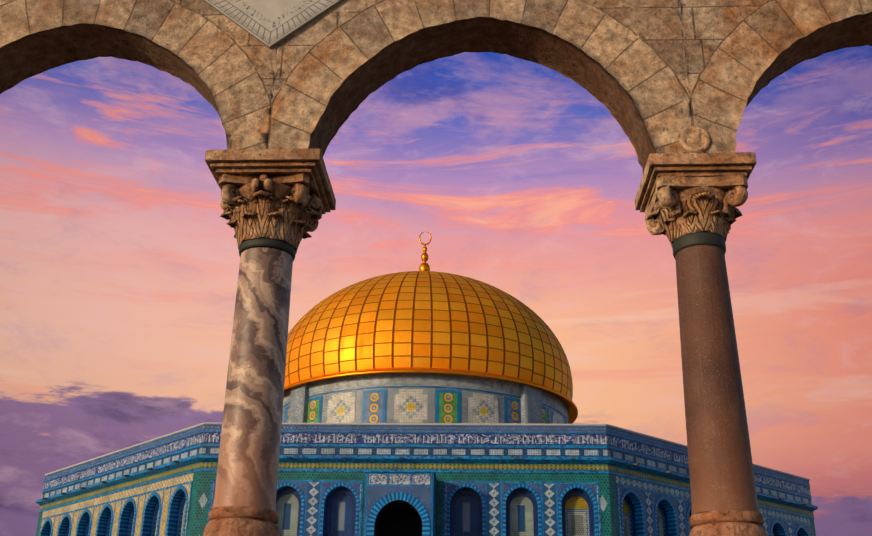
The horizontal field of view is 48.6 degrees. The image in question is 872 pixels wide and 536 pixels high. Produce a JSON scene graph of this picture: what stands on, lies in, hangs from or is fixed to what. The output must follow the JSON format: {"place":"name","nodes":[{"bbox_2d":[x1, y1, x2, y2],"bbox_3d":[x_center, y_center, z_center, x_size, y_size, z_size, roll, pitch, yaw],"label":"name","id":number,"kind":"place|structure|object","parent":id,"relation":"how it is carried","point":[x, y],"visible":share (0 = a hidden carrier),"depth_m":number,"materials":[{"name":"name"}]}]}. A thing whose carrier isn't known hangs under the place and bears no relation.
{"place":"outdoors","nodes":[
{"label":"outdoors","id":0,"kind":"place"},
{"bbox_2d":[203,506,279,535],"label":"column base","id":1,"kind":"object","parent":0,"point":[241,521],"visible":1,"depth_m":9.51,"materials":[{"name":"beige stone"}]},
{"bbox_2d":[212,238,295,510],"bbox_3d":[-1.932,1.129,10.406,0.648,2.925,0.648,0,-23,3],"label":"column shaft","id":2,"kind":"object","parent":1,"relation":"on","point":[248,463],"visible":1,"depth_m":10.13,"materials":[{"name":"grey stone"}]},
{"bbox_2d":[205,149,335,252],"bbox_3d":[-1.904,-0.635,11.145,1.285,0.956,1.285,0,-23,3],"label":"column capital","id":3,"kind":"object","parent":2,"relation":"on","point":[286,195],"visible":0.94,"depth_m":10.76,"materials":[{"name":"beige stone"}]},
{"bbox_2d":[0,0,871,172],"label":"arcade wall","id":4,"kind":"structure","parent":3,"relation":"on","point":[655,76],"depth_m":11.57,"materials":[{"name":"stone"}]},
{"bbox_2d":[203,0,343,48],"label":"sundial","id":5,"kind":"object","parent":4,"relation":"attached to","point":[270,24],"visible":1,"depth_m":11.73,"materials":[{"name":"stone"}]},
{"bbox_2d":[678,126,709,152],"bbox_3d":[2.904,-1.445,10.854,0.360,0.360,0.045,0,-23,3],"label":"roundel","id":6,"kind":"object","parent":4,"relation":"attached to","point":[693,139],"visible":0.96,"depth_m":10.84,"materials":[{"name":"stone"}]},
{"bbox_2d":[0,45,871,535],"label":"sky","id":7,"kind":"structure","parent":0,"point":[119,260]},
{"bbox_2d":[689,510,766,535],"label":"column base","id":8,"kind":"object","parent":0,"point":[729,523],"visible":1,"depth_m":9.29,"materials":[{"name":"beige stone"}]},
{"bbox_2d":[672,232,759,514],"bbox_3d":[2.903,1.083,10.192,0.660,2.985,0.660,0,-23,3],"label":"column shaft","id":9,"kind":"object","parent":8,"relation":"on","point":[721,472],"visible":0.96,"depth_m":9.90,"materials":[{"name":"brown stone"}]},
{"bbox_2d":[635,152,756,245],"bbox_3d":[2.930,-0.655,10.920,1.143,0.836,1.144,0,-23,3],"label":"column capital","id":10,"kind":"object","parent":9,"relation":"on","point":[679,195],"visible":0.83,"depth_m":10.55,"materials":[{"name":"beige stone"}]},
{"label":"ground","id":11,"kind":"structure","parent":0,"visible":0},
{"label":"platform terrace","id":12,"kind":"structure","parent":11,"relation":"on","visible":0},
{"bbox_2d":[36,422,817,535],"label":"dome of the rock octagon","id":13,"kind":"structure","parent":12,"relation":"on","point":[431,479],"depth_m":48.86,"materials":[{"name":"tile"}]},
{"bbox_2d":[282,373,568,423],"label":"dome of the rock drum","id":14,"kind":"structure","parent":13,"relation":"on","point":[410,398],"depth_m":64.83,"materials":[{"name":"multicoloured tile"}]},
{"bbox_2d":[284,271,577,423],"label":"dome of the rock","id":15,"kind":"structure","parent":14,"relation":"on","point":[423,322],"depth_m":67.08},
{"bbox_2d":[419,232,431,270],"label":"dome of the rock finial","id":16,"kind":"structure","parent":15,"relation":"on","point":[424,266],"depth_m":79.89,"materials":[{"name":"gold metal"}]}
]}

